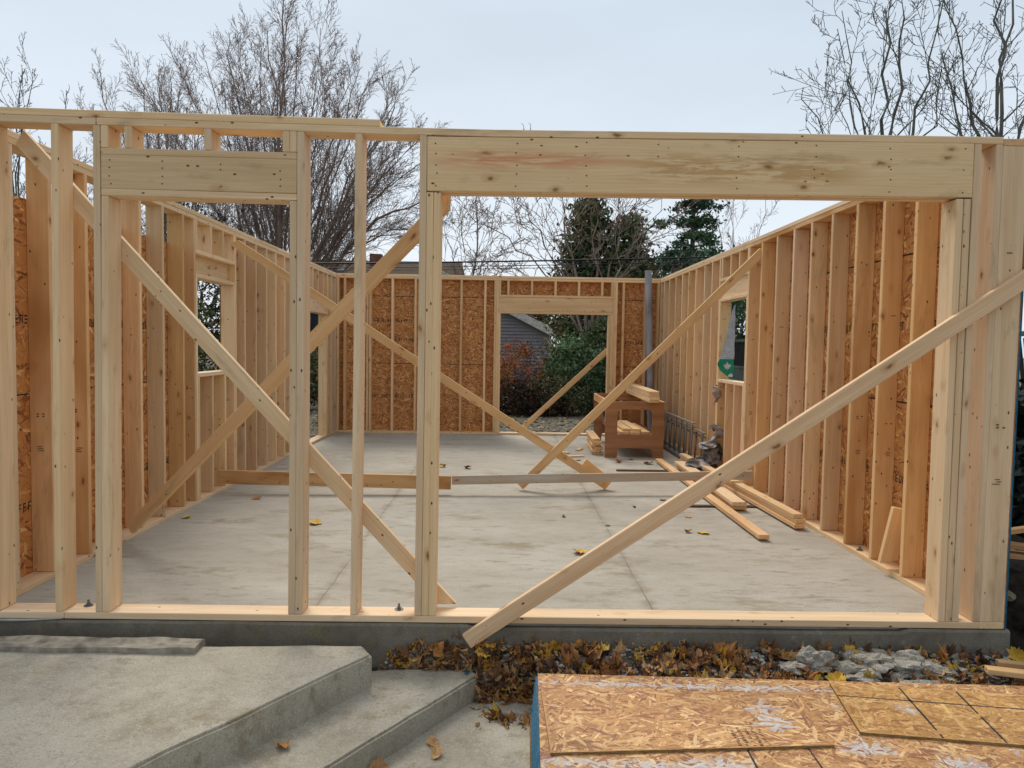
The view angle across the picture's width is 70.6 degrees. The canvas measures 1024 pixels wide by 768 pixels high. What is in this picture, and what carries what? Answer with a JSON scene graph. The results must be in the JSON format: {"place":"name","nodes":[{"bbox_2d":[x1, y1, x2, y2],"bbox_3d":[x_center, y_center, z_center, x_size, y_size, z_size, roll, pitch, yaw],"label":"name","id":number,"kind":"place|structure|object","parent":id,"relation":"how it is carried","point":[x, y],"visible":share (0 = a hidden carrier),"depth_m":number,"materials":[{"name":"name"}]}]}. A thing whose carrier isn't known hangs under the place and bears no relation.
{"place":"outdoors","nodes":[
{"label":"outdoors","id":0,"kind":"place"},
{"bbox_2d":[383,702,529,767],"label":"walkway","id":1,"kind":"structure","parent":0,"point":[464,741],"depth_m":3.50,"materials":[{"name":"concrete"}]},
{"bbox_2d":[220,669,477,767],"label":"concrete step","id":2,"kind":"object","parent":1,"relation":"on","point":[386,714],"visible":0.56,"depth_m":3.48,"materials":[{"name":"grey concrete"}]},
{"bbox_2d":[369,756,388,767],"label":"fallen leaf","id":3,"kind":"object","parent":1,"relation":"on","point":[378,763],"visible":1,"depth_m":3.29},
{"bbox_2d":[430,745,443,759],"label":"fallen leaf","id":4,"kind":"object","parent":1,"relation":"on","point":[436,751],"visible":1,"depth_m":3.40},
{"bbox_2d":[484,701,530,716],"bbox_3d":[0.027,1.728,3.856,0.363,0.026,0.157,1,3,5],"label":"mortar patch","id":5,"kind":"object","parent":1,"relation":"on","point":[519,708],"visible":0.52,"depth_m":3.84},
{"bbox_2d":[15,432,924,628],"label":"floor slab","id":6,"kind":"structure","parent":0,"point":[500,545],"depth_m":5.51,"materials":[{"name":"concrete"}]},
{"bbox_2d":[8,130,336,596],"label":"framed wall","id":7,"kind":"structure","parent":6,"relation":"on","point":[178,409],"depth_m":6.13,"materials":[{"name":"brown wood"}]},
{"bbox_2d":[230,240,604,486],"bbox_3d":[-0.992,-0.219,7.792,4.763,0.089,0.040,33,2,-2],"label":"diagonal brace","id":8,"kind":"object","parent":7,"relation":"attached to","point":[378,336],"visible":0.81,"depth_m":7.78,"materials":[{"name":"brown wood"}]},
{"bbox_2d":[219,470,450,489],"bbox_3d":[-1.825,0.992,7.486,2.379,0.140,0.040,2,3,-2],"label":"tie board","id":9,"kind":"object","parent":6,"relation":"on","point":[249,477],"visible":0.75,"depth_m":7.46,"materials":[{"name":"brown wood"}]},
{"bbox_2d":[336,273,660,435],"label":"framed wall","id":10,"kind":"structure","parent":6,"relation":"on","point":[474,308],"depth_m":12.70,"materials":[{"name":"brown wood"}]},
{"bbox_2d":[522,348,606,427],"bbox_3d":[0.954,0.085,12.876,2.108,0.089,0.038,-43,3,2],"label":"diagonal brace","id":11,"kind":"object","parent":10,"relation":"attached to","point":[564,389],"visible":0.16,"depth_m":12.86,"materials":[{"name":"brown wood"}]},
{"bbox_2d":[586,442,601,454],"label":"plank","id":12,"kind":"object","parent":6,"relation":"on","point":[596,453],"visible":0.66,"depth_m":10.51,"materials":[{"name":"brown wood"}]},
{"bbox_2d":[587,441,599,451],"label":"plank","id":13,"kind":"object","parent":12,"relation":"on","point":[592,449],"visible":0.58,"depth_m":10.50,"materials":[{"name":"brown wood"}]},
{"bbox_2d":[587,438,602,449],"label":"plank","id":14,"kind":"object","parent":13,"relation":"on","point":[600,447],"visible":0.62,"depth_m":10.47,"materials":[{"name":"brown wood"}]},
{"bbox_2d":[587,437,599,446],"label":"plank","id":15,"kind":"object","parent":14,"relation":"on","point":[592,444],"visible":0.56,"depth_m":10.53,"materials":[{"name":"brown wood"}]},
{"bbox_2d":[586,434,601,444],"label":"plank","id":16,"kind":"object","parent":15,"relation":"on","point":[596,442],"visible":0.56,"depth_m":10.48,"materials":[{"name":"brown wood"}]},
{"bbox_2d":[586,430,599,440],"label":"plank","id":17,"kind":"object","parent":16,"relation":"on","point":[592,435],"visible":1,"depth_m":10.89,"materials":[{"name":"brown wood"}]},
{"bbox_2d":[582,459,610,489],"bbox_3d":[0.916,0.989,7.917,0.374,0.140,0.038,39,2,-2],"label":"wood block","id":18,"kind":"object","parent":6,"relation":"on","point":[588,464],"depth_m":7.89,"materials":[{"name":"brown wood"}]},
{"bbox_2d":[593,393,665,457],"bbox_3d":[1.746,0.603,11.145,0.874,0.800,1.842,1,3,-1],"label":"workbench","id":19,"kind":"object","parent":6,"relation":"on","point":[615,440],"visible":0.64,"depth_m":10.23,"materials":[{"name":"red wood"}]},
{"bbox_2d":[629,431,639,434],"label":"plank","id":20,"kind":"object","parent":19,"relation":"on","point":[634,433],"visible":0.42,"depth_m":10.31,"materials":[{"name":"brown wood"}]},
{"bbox_2d":[618,420,640,431],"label":"plank","id":21,"kind":"object","parent":20,"relation":"on","point":[633,426],"visible":0.84,"depth_m":10.67,"materials":[{"name":"brown wood"}]},
{"bbox_2d":[626,390,658,402],"bbox_3d":[1.992,0.184,11.169,0.140,0.039,2.224,1,3,1],"label":"plank","id":22,"kind":"object","parent":19,"relation":"on","point":[645,399],"visible":0.59,"depth_m":10.48,"materials":[{"name":"brown wood"}]},
{"bbox_2d":[626,388,659,399],"bbox_3d":[1.993,0.146,11.155,0.140,0.039,2.247,1,3,0],"label":"plank","id":23,"kind":"object","parent":22,"relation":"on","point":[644,396],"visible":0.55,"depth_m":10.50,"materials":[{"name":"brown wood"}]},
{"bbox_2d":[628,387,658,396],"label":"plank","id":24,"kind":"object","parent":23,"relation":"on","point":[644,393],"visible":0.52,"depth_m":10.45,"materials":[{"name":"brown wood"}]},
{"bbox_2d":[629,383,658,393],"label":"plank","id":25,"kind":"object","parent":24,"relation":"on","point":[643,388],"visible":0.86,"depth_m":10.72,"materials":[{"name":"brown wood"}]},
{"bbox_2d":[616,469,681,471],"bbox_3d":[1.931,1.101,9.165,1.220,0.018,0.060,1,3,-2],"label":"sleeper","id":26,"kind":"object","parent":6,"relation":"on","point":[639,470],"visible":0.58,"depth_m":9.13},
{"bbox_2d":[676,465,746,509],"bbox_3d":[2.196,1.128,8.168,0.140,0.039,2.420,1,3,0],"label":"plank","id":27,"kind":"object","parent":26,"relation":"on","point":[727,503],"visible":0.3,"depth_m":7.14,"materials":[{"name":"brown wood"}]},
{"bbox_2d":[674,461,746,505],"bbox_3d":[2.187,1.087,8.181,0.140,0.040,2.490,1,3,0],"label":"plank","id":28,"kind":"object","parent":27,"relation":"on","point":[728,496],"visible":0.6,"depth_m":7.34,"materials":[{"name":"brown wood"}]},
{"bbox_2d":[655,458,768,538],"bbox_3d":[2.027,1.142,7.877,0.089,0.040,4.000,1,3,-1],"label":"plank","id":29,"kind":"object","parent":26,"relation":"on","point":[746,524],"visible":0.8,"depth_m":6.71,"materials":[{"name":"brown wood"}]},
{"bbox_2d":[645,270,653,430],"bbox_3d":[2.367,-0.497,12.411,0.238,2.890,0.122,1,3,9],"label":"pipe","id":30,"kind":"object","parent":6,"relation":"on","point":[649,324],"visible":0.68,"depth_m":12.35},
{"bbox_2d":[663,410,706,458],"bbox_3d":[2.431,0.742,10.815,0.145,0.578,2.900,1,3,-1],"label":"ladder","id":31,"kind":"object","parent":6,"relation":"on","point":[673,446],"visible":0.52,"depth_m":10.37,"materials":[{"name":"metal"}]},
{"bbox_2d":[685,424,723,470],"bbox_3d":[2.403,0.819,9.001,0.490,0.661,0.368,1,3,-1],"label":"plastic sheet","id":32,"kind":"object","parent":6,"relation":"on","point":[711,456],"visible":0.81,"depth_m":8.96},
{"bbox_2d":[690,504,757,507],"bbox_3d":[2.135,1.209,7.150,0.860,0.018,0.060,1,3,-2],"label":"sleeper","id":33,"kind":"object","parent":6,"relation":"on","point":[713,506],"visible":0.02,"depth_m":7.12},
{"bbox_2d":[679,459,804,528],"bbox_3d":[2.408,1.139,8.056,0.089,0.040,3.612,1,3,-3],"label":"plank","id":34,"kind":"object","parent":6,"relation":"on","point":[773,513],"visible":0.48,"depth_m":6.87,"materials":[{"name":"brown wood"}]},
{"bbox_2d":[680,457,805,523],"bbox_3d":[2.423,1.099,8.064,0.091,0.039,3.592,1,3,-3],"label":"plank","id":35,"kind":"object","parent":34,"relation":"on","point":[799,520],"visible":0.39,"depth_m":6.86,"materials":[{"name":"brown wood"}]},
{"bbox_2d":[679,453,802,517],"bbox_3d":[2.409,1.059,8.072,0.089,0.040,3.572,1,3,-3],"label":"plank","id":36,"kind":"object","parent":35,"relation":"on","point":[779,506],"visible":0.78,"depth_m":7.08,"materials":[{"name":"brown wood"}]},
{"bbox_2d":[452,471,752,484],"bbox_3d":[0.988,0.995,7.685,3.243,0.092,0.040,0,3,-5],"label":"tie board","id":37,"kind":"object","parent":36,"relation":"on","point":[575,478],"visible":0.92,"depth_m":7.65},
{"bbox_2d":[658,138,1023,628],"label":"framed wall","id":38,"kind":"structure","parent":6,"relation":"on","point":[838,295],"depth_m":5.82,"materials":[{"name":"brown wood"}]},
{"bbox_2d":[518,248,760,488],"bbox_3d":[1.379,-0.154,7.755,0.089,3.610,0.039,46,2,-2],"label":"diagonal brace","id":39,"kind":"object","parent":38,"relation":"attached to","point":[672,338],"visible":0.91,"depth_m":7.74,"materials":[{"name":"brown wood"}]},
{"bbox_2d":[712,385,721,402],"bbox_3d":[2.558,0.123,8.991,0.096,0.229,0.161,4,4,42],"label":"plastic scrap","id":40,"kind":"object","parent":38,"relation":"hanging from","point":[716,393],"visible":1,"depth_m":8.96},
{"bbox_2d":[718,305,735,378],"bbox_3d":[2.649,-0.520,8.923,0.199,0.915,0.026,1,3,8],"label":"house wrap","id":41,"kind":"object","parent":38,"relation":"on","point":[726,363],"visible":1,"depth_m":8.93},
{"bbox_2d":[878,506,901,562],"bbox_3d":[2.676,1.066,5.064,0.120,0.406,0.038,10,7,-2],"label":"wood offcut","id":42,"kind":"object","parent":38,"relation":"attached to","point":[890,547],"visible":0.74,"depth_m":5.05,"materials":[{"name":"brown wood"}]},
{"bbox_2d":[442,271,555,380],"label":"garage","id":43,"kind":"structure","parent":0,"point":[522,327],"depth_m":34.88,"materials":[{"name":"grey"}]},
{"bbox_2d":[324,262,691,267],"bbox_3d":[1.784,-3.809,18.009,62.013,2.486,0.019,1,3,-2],"label":"power cable","id":44,"kind":"object","parent":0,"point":[529,265],"visible":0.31,"depth_m":18.01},
{"bbox_2d":[0,0,1023,357],"label":"sky","id":45,"kind":"structure","parent":0,"point":[566,65],"materials":[{"name":"white"}]},
{"bbox_2d":[331,264,693,270],"bbox_3d":[1.782,-3.753,18.092,62.013,2.482,0.016,1,3,-2],"label":"power cable","id":46,"kind":"object","parent":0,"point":[525,268],"visible":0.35,"depth_m":18.09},
{"bbox_2d":[315,256,712,263],"bbox_3d":[1.787,-3.905,17.924,62.014,2.505,0.039,1,3,-2],"label":"power cable","id":47,"kind":"object","parent":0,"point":[532,260],"visible":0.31,"depth_m":17.92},
{"bbox_2d":[198,348,1023,438],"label":"ground","id":48,"kind":"structure","parent":0,"point":[574,419],"depth_m":16.32,"materials":[{"name":"soil"}]},
{"bbox_2d":[0,32,92,198],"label":"bare tree","id":49,"kind":"object","parent":48,"relation":"on","point":[16,191],"visible":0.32,"depth_m":23.20,"materials":[{"name":"brown plant"}]},
{"bbox_2d":[73,49,245,285],"bbox_3d":[-14.572,-6.886,29.468,8.339,13.920,4.620,1,3,-1],"label":"bare tree","id":50,"kind":"object","parent":48,"relation":"on","point":[150,110],"visible":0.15,"depth_m":28.68,"materials":[{"name":"brown plant"}]},
{"bbox_2d":[0,645,371,767],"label":"concrete step","id":51,"kind":"object","parent":48,"relation":"on","point":[210,707],"visible":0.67,"depth_m":3.31,"materials":[{"name":"concrete"}]},
{"bbox_2d":[0,635,204,653],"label":"old board","id":52,"kind":"object","parent":51,"relation":"on","point":[77,644],"visible":1,"depth_m":3.78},
{"bbox_2d":[141,202,254,326],"bbox_3d":[-8.305,-2.602,18.571,7.644,6.703,4.745,1,3,-1],"label":"bare tree","id":53,"kind":"object","parent":48,"relation":"on","point":[165,237],"visible":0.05,"depth_m":18.13,"materials":[{"name":"brown plant"}]},
{"bbox_2d":[142,202,264,371],"bbox_3d":[-7.507,-1.745,16.737,3.286,5.108,3.304,4,4,44],"label":"garden tree","id":54,"kind":"object","parent":48,"relation":"on","point":[212,327],"visible":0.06,"depth_m":16.78,"materials":[{"name":"green plant"}]},
{"bbox_2d":[198,291,219,371],"bbox_3d":[-5.964,-0.541,13.466,2.761,3.096,2.863,1,3,-1],"label":"garden bush","id":55,"kind":"object","parent":48,"relation":"on","point":[202,366],"visible":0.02,"depth_m":13.76,"materials":[{"name":"green plant"}]},
{"bbox_2d":[111,0,472,272],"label":"bare tree","id":56,"kind":"object","parent":48,"relation":"on","point":[279,229],"visible":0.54,"depth_m":25.02,"materials":[{"name":"brown plant"}]},
{"bbox_2d":[310,347,317,406],"bbox_3d":[-5.631,-0.219,18.465,2.413,2.149,2.373,3,3,31],"label":"garden bush","id":57,"kind":"object","parent":48,"relation":"on","point":[314,377],"visible":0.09,"depth_m":18.19,"materials":[{"name":"green plant"}]},
{"bbox_2d":[310,313,317,381],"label":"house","id":58,"kind":"structure","parent":48,"relation":"on","point":[313,320],"depth_m":28.27,"materials":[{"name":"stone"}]},
{"bbox_2d":[322,254,464,274],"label":"house","id":59,"kind":"structure","parent":48,"relation":"on","point":[407,268],"depth_m":56.41,"materials":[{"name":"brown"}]},
{"bbox_2d":[310,411,592,436],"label":"yard litter","id":60,"kind":"object","parent":48,"relation":"on","point":[541,427],"visible":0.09,"depth_m":15.78,"materials":[{"name":"grey plant"}]},
{"bbox_2d":[403,197,538,275],"bbox_3d":[-1.432,-3.797,23.668,4.738,8.778,3.722,1,3,-1],"label":"bare tree","id":61,"kind":"object","parent":48,"relation":"on","point":[477,212],"visible":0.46,"depth_m":23.66,"materials":[{"name":"brown plant"}]},
{"bbox_2d":[0,618,1009,667],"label":"foundation wall","id":62,"kind":"structure","parent":48,"relation":"on","point":[376,641],"depth_m":4.05,"materials":[{"name":"concrete"}]},
{"bbox_2d":[0,107,1003,628],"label":"framed wall","id":63,"kind":"structure","parent":62,"relation":"on","point":[960,177],"depth_m":3.98,"materials":[{"name":"brown wood"}]},
{"bbox_2d":[15,130,455,603],"bbox_3d":[-1.556,-0.040,4.126,0.089,3.607,0.039,-42,3,1],"label":"diagonal brace","id":64,"kind":"object","parent":63,"relation":"attached to","point":[216,351],"visible":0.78,"depth_m":4.11,"materials":[{"name":"brown wood"}]},
{"bbox_2d":[127,196,450,532],"bbox_3d":[-1.631,0.018,4.831,3.701,0.089,0.040,-40,-16,23],"label":"diagonal brace","id":65,"kind":"object","parent":63,"relation":"attached to","point":[389,261],"visible":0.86,"depth_m":4.77,"materials":[{"name":"brown wood"}]},
{"bbox_2d":[462,269,1023,647],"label":"diagonal brace","id":66,"kind":"object","parent":63,"relation":"attached to","point":[760,450],"visible":1,"depth_m":3.98,"materials":[{"name":"brown wood"}]},
{"bbox_2d":[500,335,555,413],"bbox_3d":[0.216,-0.021,18.562,2.194,2.465,1.712,1,3,-1],"label":"autumn bush","id":67,"kind":"object","parent":48,"relation":"on","point":[508,364],"visible":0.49,"depth_m":18.41,"materials":[{"name":"brown plant"}]},
{"bbox_2d":[499,371,574,417],"bbox_3d":[0.250,0.454,17.805,2.746,1.512,1.579,1,3,-1],"label":"dark bush","id":68,"kind":"object","parent":48,"relation":"on","point":[525,393],"visible":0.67,"depth_m":17.60,"materials":[{"name":"green plant"}]},
{"bbox_2d":[526,314,561,349],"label":"bush","id":69,"kind":"object","parent":48,"relation":"on","point":[539,317],"visible":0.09,"depth_m":42.17,"materials":[{"name":"green plant"}]},
{"bbox_2d":[528,369,597,416],"bbox_3d":[1.186,0.292,18.113,1.761,1.369,1.705,0,3,-22],"label":"cedar shrub","id":70,"kind":"object","parent":48,"relation":"on","point":[558,381],"visible":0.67,"depth_m":17.84,"materials":[{"name":"green plant"}]},
{"bbox_2d":[531,322,605,413],"bbox_3d":[1.702,-0.263,18.598,1.999,2.703,2.006,3,4,39],"label":"cedar shrub","id":71,"kind":"object","parent":48,"relation":"on","point":[576,352],"visible":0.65,"depth_m":18.22,"materials":[{"name":"green plant"}]},
{"bbox_2d":[452,123,701,410],"bbox_3d":[1.706,-2.919,19.310,6.962,7.580,3.446,1,3,-1],"label":"bare tree","id":72,"kind":"object","parent":48,"relation":"on","point":[526,205],"visible":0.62,"depth_m":19.38,"materials":[{"name":"brown plant"}]},
{"bbox_2d":[538,198,623,386],"bbox_3d":[2.272,-2.665,22.314,3.161,6.578,3.303,-1,3,-31],"label":"cedar tree","id":73,"kind":"object","parent":48,"relation":"on","point":[562,324],"visible":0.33,"depth_m":21.84,"materials":[{"name":"green plant"}]},
{"bbox_2d":[578,315,606,411],"bbox_3d":[2.619,-0.458,18.789,2.108,3.124,2.085,-1,3,-30],"label":"cedar shrub","id":74,"kind":"object","parent":48,"relation":"on","point":[599,334],"visible":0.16,"depth_m":18.57,"materials":[{"name":"green plant"}]},
{"bbox_2d":[596,208,665,387],"bbox_3d":[3.580,-2.354,22.064,2.732,6.026,2.751,3,3,30],"label":"cedar tree","id":75,"kind":"object","parent":48,"relation":"on","point":[638,272],"visible":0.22,"depth_m":21.67,"materials":[{"name":"green plant"}]},
{"bbox_2d":[652,199,730,270],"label":"spruce tree","id":76,"kind":"object","parent":48,"relation":"on","point":[695,223],"visible":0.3,"depth_m":25.59,"materials":[{"name":"green plant"}]},
{"bbox_2d":[650,235,745,342],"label":"spruce tree","id":77,"kind":"object","parent":48,"relation":"on","point":[740,311],"visible":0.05,"depth_m":23.44,"materials":[{"name":"green plant"}]},
{"bbox_2d":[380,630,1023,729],"bbox_3d":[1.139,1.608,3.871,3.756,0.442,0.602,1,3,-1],"label":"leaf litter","id":78,"kind":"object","parent":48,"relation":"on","point":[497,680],"visible":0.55,"depth_m":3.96,"materials":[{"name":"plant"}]},
{"bbox_2d":[432,641,444,659],"bbox_3d":[-0.403,1.475,4.006,0.046,0.104,0.115,-1,3,-30],"label":"fallen leaf","id":79,"kind":"object","parent":78,"relation":"on","point":[438,652],"visible":1,"depth_m":4.02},
{"bbox_2d":[984,665,1023,678],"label":"timber scrap","id":80,"kind":"object","parent":78,"relation":"on","point":[1004,671],"visible":1,"depth_m":3.78,"materials":[{"name":"brown wood"}]},
{"bbox_2d":[995,659,1023,668],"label":"timber scrap","id":81,"kind":"object","parent":78,"relation":"on","point":[1009,663],"visible":0.81,"depth_m":3.85,"materials":[{"name":"brown wood"}]},
{"bbox_2d":[667,199,779,332],"bbox_3d":[10.107,-4.326,32.291,8.299,9.306,5.021,1,3,-1],"label":"bare tree","id":82,"kind":"object","parent":48,"relation":"on","point":[728,209],"visible":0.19,"depth_m":31.92,"materials":[{"name":"brown plant"}]},
{"bbox_2d":[769,0,970,135],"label":"bare tree","id":83,"kind":"object","parent":48,"relation":"on","point":[851,87],"visible":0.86,"depth_m":14.72,"materials":[{"name":"brown plant"}]},
{"bbox_2d":[731,331,1023,437],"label":"fence","id":84,"kind":"object","parent":48,"relation":"on","point":[739,356],"visible":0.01,"depth_m":15.85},
{"bbox_2d":[898,0,1023,138],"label":"bare tree","id":85,"kind":"object","parent":48,"relation":"on","point":[998,87],"visible":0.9,"depth_m":14.31,"materials":[{"name":"brown plant"}]},
{"bbox_2d":[1006,534,1023,651],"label":"soil heap","id":86,"kind":"object","parent":48,"relation":"on","point":[1015,619],"visible":0.05,"depth_m":4.41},
{"bbox_2d":[1010,550,1023,559],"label":"timber scrap","id":87,"kind":"object","parent":86,"relation":"on","point":[1017,554],"depth_m":4.47,"materials":[{"name":"brown wood"}]},
{"bbox_2d":[1010,541,1023,549],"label":"timber scrap","id":88,"kind":"object","parent":87,"relation":"on","point":[1017,545],"depth_m":4.48,"materials":[{"name":"brown wood"}]},
{"bbox_2d":[1011,526,1023,534],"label":"timber scrap","id":89,"kind":"object","parent":88,"relation":"on","point":[1017,530],"depth_m":4.54,"materials":[{"name":"brown wood"}]},
{"bbox_2d":[1011,379,1023,537],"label":"hedge bush","id":90,"kind":"object","parent":48,"relation":"on","point":[1018,507],"visible":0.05,"depth_m":5.46,"materials":[{"name":"green plant"}]},
{"bbox_2d":[372,647,1023,701],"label":"soil bank","id":91,"kind":"structure","parent":0,"point":[676,658],"depth_m":3.96,"materials":[{"name":"soil"}]},
{"bbox_2d":[778,660,806,675],"bbox_3d":[1.527,1.536,3.920,0.163,0.058,0.130,1,3,0],"label":"mortar lump","id":92,"kind":"object","parent":91,"relation":"on","point":[792,665],"visible":0.87,"depth_m":3.90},
{"bbox_2d":[796,645,834,671],"bbox_3d":[1.660,1.500,3.965,0.224,0.130,0.131,0,3,-12],"label":"mortar lump","id":93,"kind":"object","parent":91,"relation":"on","point":[811,657],"visible":0.67,"depth_m":3.93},
{"bbox_2d":[825,670,846,680],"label":"fallen leaf","id":94,"kind":"object","parent":91,"relation":"on","point":[837,676],"visible":0.68,"depth_m":3.85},
{"bbox_2d":[833,661,857,674],"bbox_3d":[1.835,1.543,3.947,0.159,0.055,0.105,1,3,6],"label":"mortar crumb","id":95,"kind":"object","parent":91,"relation":"on","point":[845,667],"visible":0.85,"depth_m":3.92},
{"bbox_2d":[846,672,880,681],"bbox_3d":[1.864,1.571,3.845,0.199,0.051,0.111,1,3,5],"label":"mortar lump","id":96,"kind":"object","parent":91,"relation":"on","point":[859,677],"visible":0.55,"depth_m":3.83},
{"bbox_2d":[844,652,894,673],"bbox_3d":[1.967,1.517,3.955,0.328,0.088,0.214,0,3,-14],"label":"mortar lump","id":97,"kind":"object","parent":91,"relation":"on","point":[872,659],"visible":0.85,"depth_m":3.92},
{"bbox_2d":[856,666,882,679],"bbox_3d":[1.910,1.553,3.895,0.098,0.050,0.160,-1,3,-31],"label":"mortar crumb","id":98,"kind":"object","parent":91,"relation":"on","point":[878,676],"visible":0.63,"depth_m":3.86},
{"bbox_2d":[888,649,944,673],"bbox_3d":[2.189,1.517,3.973,0.347,0.114,0.210,2,3,16],"label":"mortar lump","id":99,"kind":"object","parent":91,"relation":"on","point":[905,661],"visible":0.73,"depth_m":3.92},
{"bbox_2d":[893,680,939,683],"bbox_3d":[2.158,1.592,3.824,0.290,0.053,0.114,1,3,-2],"label":"mortar lump","id":100,"kind":"object","parent":91,"relation":"on","point":[922,681],"visible":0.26,"depth_m":3.82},
{"bbox_2d":[930,666,970,683],"bbox_3d":[2.360,1.564,3.919,0.202,0.053,0.202,4,4,41],"label":"mortar lump","id":101,"kind":"object","parent":91,"relation":"on","point":[938,673],"visible":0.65,"depth_m":3.89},
{"bbox_2d":[1006,646,1023,661],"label":"fallen leaf","id":102,"kind":"object","parent":91,"relation":"on","point":[1016,654],"visible":0.92,"depth_m":4.04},
{"bbox_3d":[1.301,1.718,3.039,2.440,0.014,1.220,1,3,1],"label":"osb sheet","id":103,"kind":"object","parent":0,"visible":0},
{"bbox_2d":[531,707,532,767],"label":"osb sheet","id":104,"kind":"object","parent":103,"relation":"on","point":[531,741],"visible":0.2,"depth_m":3.35,"materials":[{"name":"blue paint"}]},
{"bbox_3d":[1.322,1.587,3.031,2.440,0.013,1.220,1,3,1],"label":"osb sheet","id":105,"kind":"object","parent":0,"visible":0},
{"bbox_2d":[534,682,536,767],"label":"osb sheet","id":106,"kind":"object","parent":105,"relation":"on","point":[535,723],"visible":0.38,"depth_m":3.23,"materials":[{"name":"blue paint"}]},
{"bbox_3d":[1.326,1.558,3.037,2.440,0.014,1.220,1,3,1],"label":"osb sheet","id":107,"kind":"object","parent":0,"visible":0},
{"bbox_2d":[536,677,539,767],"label":"osb sheet","id":108,"kind":"object","parent":107,"relation":"on","point":[538,737],"visible":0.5,"depth_m":3.20,"materials":[{"name":"blue paint"}]},
{"bbox_2d":[538,673,1023,767],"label":"osb sheet","id":109,"kind":"object","parent":108,"relation":"on","point":[853,748],"visible":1,"depth_m":3.02,"materials":[{"name":"brown wood"}]},
{"bbox_2d":[541,687,834,755],"bbox_3d":[0.760,1.494,3.217,1.237,0.014,0.563,1,3,-1],"label":"osb offcut","id":110,"kind":"object","parent":109,"relation":"on","point":[583,721],"visible":1,"depth_m":3.18,"materials":[{"name":"wood"}]},
{"bbox_2d":[829,683,1023,747],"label":"osb offcut","id":111,"kind":"object","parent":109,"relation":"on","point":[985,718],"visible":1,"depth_m":3.29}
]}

